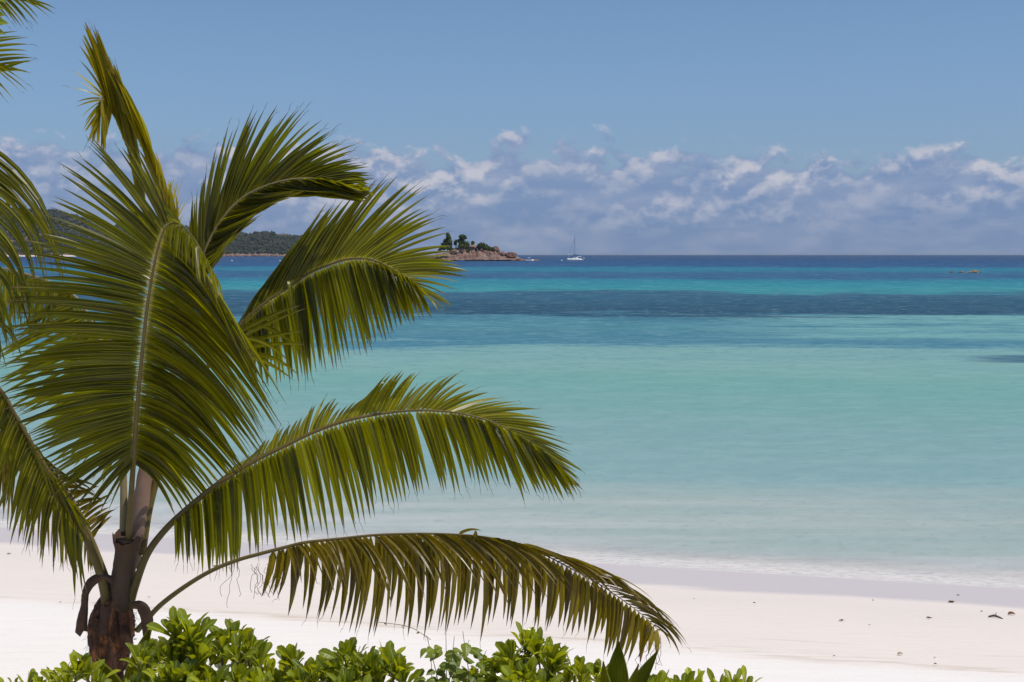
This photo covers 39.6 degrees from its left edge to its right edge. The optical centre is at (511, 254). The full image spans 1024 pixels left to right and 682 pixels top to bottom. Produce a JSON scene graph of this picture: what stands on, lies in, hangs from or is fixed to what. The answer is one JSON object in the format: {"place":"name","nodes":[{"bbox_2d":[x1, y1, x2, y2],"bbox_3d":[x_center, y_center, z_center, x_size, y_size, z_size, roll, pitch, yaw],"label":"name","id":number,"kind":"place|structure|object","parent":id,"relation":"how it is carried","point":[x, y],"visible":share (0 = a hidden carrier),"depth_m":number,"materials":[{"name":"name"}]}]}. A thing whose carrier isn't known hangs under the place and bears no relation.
{"place":"outdoors","nodes":[
{"label":"outdoors","id":0,"kind":"place"},
{"bbox_2d":[7,255,76,256],"bbox_3d":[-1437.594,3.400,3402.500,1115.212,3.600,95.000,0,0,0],"label":"beach","id":1,"kind":"structure","parent":0,"point":[41,256],"depth_m":3358.26,"materials":[{"name":"white sand"}]},
{"bbox_2d":[0,255,1023,588],"bbox_3d":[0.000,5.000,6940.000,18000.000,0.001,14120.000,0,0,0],"label":"sea","id":2,"kind":"structure","parent":0,"point":[856,411],"depth_m":48.34,"materials":[{"name":"liquid"}]},
{"bbox_2d":[0,212,292,254],"bbox_3d":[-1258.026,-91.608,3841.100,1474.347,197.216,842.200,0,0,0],"label":"headland","id":3,"kind":"structure","parent":2,"relation":"in","point":[45,249],"depth_m":3611.95,"materials":[{"name":"green plant"}]},
{"bbox_2d":[0,205,301,254],"bbox_3d":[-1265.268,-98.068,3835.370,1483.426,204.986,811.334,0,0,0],"label":"woodland","id":4,"kind":"object","parent":3,"relation":"on","point":[279,244],"visible":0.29,"depth_m":3718.35,"materials":[{"name":"green plant"}]},
{"bbox_2d":[223,254,284,255],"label":"shore rocks","id":5,"kind":"object","parent":3,"relation":"on","point":[254,255],"visible":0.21,"depth_m":3569.27,"materials":[{"name":"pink stone"}]},
{"bbox_2d":[440,244,518,259],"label":"islet","id":6,"kind":"object","parent":2,"relation":"in","point":[468,255],"visible":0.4,"depth_m":1101.18,"materials":[{"name":"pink stone"}]},
{"bbox_2d":[438,245,450,250],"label":"bush","id":7,"kind":"object","parent":6,"relation":"on","point":[443,248],"visible":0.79,"depth_m":1107.69,"materials":[{"name":"green plant"}]},
{"bbox_2d":[441,233,452,250],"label":"casuarina tree","id":8,"kind":"object","parent":6,"relation":"on","point":[447,241],"visible":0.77,"depth_m":1117.38,"materials":[{"name":"green plant"}]},
{"bbox_2d":[449,249,459,254],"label":"boulder","id":9,"kind":"object","parent":6,"relation":"on","point":[454,252],"visible":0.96,"depth_m":1103.48,"materials":[{"name":"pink stone"}]},
{"bbox_2d":[457,234,466,244],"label":"spreading tree","id":10,"kind":"object","parent":6,"relation":"on","point":[461,239],"visible":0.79,"depth_m":1116.68,"materials":[{"name":"green plant"}]},
{"bbox_2d":[458,241,469,248],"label":"bush","id":11,"kind":"object","parent":6,"relation":"on","point":[465,244],"visible":1,"depth_m":1107.37,"materials":[{"name":"green plant"}]},
{"bbox_2d":[468,245,476,249],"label":"boulder","id":12,"kind":"object","parent":6,"relation":"on","point":[474,247],"visible":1,"depth_m":1107.39,"materials":[{"name":"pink stone"}]},
{"bbox_2d":[477,242,487,249],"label":"bush","id":13,"kind":"object","parent":6,"relation":"on","point":[481,245],"visible":1,"depth_m":1106.88,"materials":[{"name":"green plant"}]},
{"bbox_2d":[485,246,493,250],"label":"bush","id":14,"kind":"object","parent":6,"relation":"on","point":[488,248],"visible":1,"depth_m":1106.96,"materials":[{"name":"green plant"}]},
{"bbox_2d":[486,251,493,260],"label":"boulder","id":15,"kind":"object","parent":6,"relation":"on","point":[489,253],"visible":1,"depth_m":1102.85,"materials":[{"name":"pink stone"}]},
{"bbox_2d":[493,246,499,252],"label":"boulder","id":16,"kind":"object","parent":6,"relation":"on","point":[496,249],"visible":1,"depth_m":1107.52,"materials":[{"name":"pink stone"}]},
{"bbox_2d":[497,258,521,260],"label":"boulder","id":17,"kind":"object","parent":6,"relation":"on","point":[511,259],"visible":0.79,"depth_m":1096.71,"materials":[{"name":"pink stone"}]},
{"bbox_2d":[505,252,516,257],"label":"boulder","id":18,"kind":"object","parent":6,"relation":"on","point":[510,254],"visible":1,"depth_m":1102.46,"materials":[{"name":"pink stone"}]},
{"bbox_2d":[567,238,583,260],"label":"sailing catamaran","id":19,"kind":"object","parent":2,"relation":"on","point":[574,258],"visible":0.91,"depth_m":1077.78,"materials":[{"name":"white plastic"}]},
{"bbox_2d":[966,270,980,272],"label":"reef rock","id":20,"kind":"object","parent":2,"relation":"in","point":[974,271],"visible":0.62,"depth_m":389.49,"materials":[{"name":"stone"}]},
{"bbox_2d":[0,517,1023,681],"bbox_3d":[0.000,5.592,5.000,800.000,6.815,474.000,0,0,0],"label":"beach","id":21,"kind":"structure","parent":0,"point":[788,628],"depth_m":17.07,"materials":[{"name":"white sand"}]},
{"bbox_2d":[0,0,7,34],"bbox_3d":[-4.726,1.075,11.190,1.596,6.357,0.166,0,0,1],"label":"broadleaf tree","id":22,"kind":"object","parent":21,"relation":"on","point":[2,21],"visible":1,"depth_m":11.12,"materials":[{"name":"green plant"}]},
{"bbox_2d":[0,668,46,681],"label":"beach shrub","id":23,"kind":"object","parent":21,"relation":"on","point":[33,676],"visible":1,"depth_m":10.32,"materials":[{"name":"green plant"}]},
{"bbox_2d":[0,0,66,368],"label":"palm tree","id":24,"kind":"object","parent":21,"relation":"on","point":[15,181],"visible":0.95,"depth_m":11.11,"materials":[{"name":"green plant"}]},
{"bbox_2d":[40,650,120,681],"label":"beach shrub","id":25,"kind":"object","parent":21,"relation":"on","point":[83,668],"visible":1,"depth_m":10.23,"materials":[{"name":"green plant"}]},
{"bbox_2d":[73,630,150,681],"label":"shrub","id":26,"kind":"object","parent":21,"relation":"on","point":[114,677],"visible":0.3,"depth_m":10.84,"materials":[{"name":"green plant"}]},
{"bbox_2d":[119,638,167,681],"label":"beach shrub","id":27,"kind":"object","parent":21,"relation":"on","point":[145,654],"visible":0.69,"depth_m":10.37,"materials":[{"name":"green plant"}]},
{"bbox_2d":[143,606,220,681],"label":"beach shrub","id":28,"kind":"object","parent":21,"relation":"on","point":[186,652],"visible":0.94,"depth_m":9.97,"materials":[{"name":"green plant"}]},
{"bbox_2d":[189,618,274,681],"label":"beach shrub","id":29,"kind":"object","parent":21,"relation":"on","point":[253,649],"visible":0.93,"depth_m":10.02,"materials":[{"name":"green plant"}]},
{"bbox_2d":[252,649,307,681],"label":"beach shrub","id":30,"kind":"object","parent":21,"relation":"on","point":[279,674],"visible":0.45,"depth_m":10.28,"materials":[{"name":"green plant"}]},
{"bbox_2d":[276,643,347,681],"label":"beach shrub","id":31,"kind":"object","parent":21,"relation":"on","point":[311,669],"visible":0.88,"depth_m":10.14,"materials":[{"name":"green plant"}]},
{"bbox_2d":[0,21,691,681],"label":"palm tree","id":32,"kind":"object","parent":21,"relation":"on","point":[98,409],"visible":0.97,"depth_m":11.88,"materials":[{"name":"green plant"}]},
{"bbox_2d":[318,637,421,681],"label":"beach shrub","id":33,"kind":"object","parent":21,"relation":"on","point":[373,665],"visible":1,"depth_m":9.90,"materials":[{"name":"green plant"}]},
{"bbox_2d":[375,621,493,681],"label":"climbing vine","id":34,"kind":"object","parent":21,"relation":"on","point":[453,658],"visible":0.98,"depth_m":10.16,"materials":[{"name":"green plant"}]},
{"bbox_2d":[461,652,499,681],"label":"beach shrub","id":35,"kind":"object","parent":21,"relation":"on","point":[490,678],"visible":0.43,"depth_m":10.34,"materials":[{"name":"green plant"}]},
{"bbox_2d":[478,621,575,681],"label":"beach shrub","id":36,"kind":"object","parent":21,"relation":"on","point":[514,667],"visible":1,"depth_m":10.09,"materials":[{"name":"green plant"}]},
{"bbox_2d":[537,644,608,681],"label":"beach shrub","id":37,"kind":"object","parent":21,"relation":"on","point":[583,672],"visible":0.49,"depth_m":10.28,"materials":[{"name":"green plant"}]},
{"bbox_2d":[600,641,658,681],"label":"palm seedling","id":38,"kind":"object","parent":21,"relation":"on","point":[616,670],"visible":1,"depth_m":9.55,"materials":[{"name":"green plant"}]},
{"bbox_2d":[647,669,669,681],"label":"beach shrub","id":39,"kind":"object","parent":21,"relation":"on","point":[661,676],"visible":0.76,"depth_m":9.68,"materials":[{"name":"green plant"}]},
{"bbox_2d":[665,667,710,681],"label":"beach shrub","id":40,"kind":"object","parent":21,"relation":"on","point":[688,675],"visible":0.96,"depth_m":10.17,"materials":[{"name":"green plant"}]},
{"bbox_2d":[707,665,762,681],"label":"beach shrub","id":41,"kind":"object","parent":21,"relation":"on","point":[727,676],"visible":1,"depth_m":10.13,"materials":[{"name":"green plant"}]},
{"bbox_2d":[0,0,1023,254],"label":"sky","id":42,"kind":"structure","parent":0,"point":[533,127],"materials":[{"name":"blue"}]},
{"bbox_2d":[988,614,1002,618],"bbox_3d":[6.273,4.675,18.418,0.191,0.062,0.090,0,0,34],"label":"driftwood stick","id":43,"kind":"object","parent":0,"point":[995,615],"visible":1,"depth_m":18.40,"materials":[{"name":"brown wood"}]}
]}

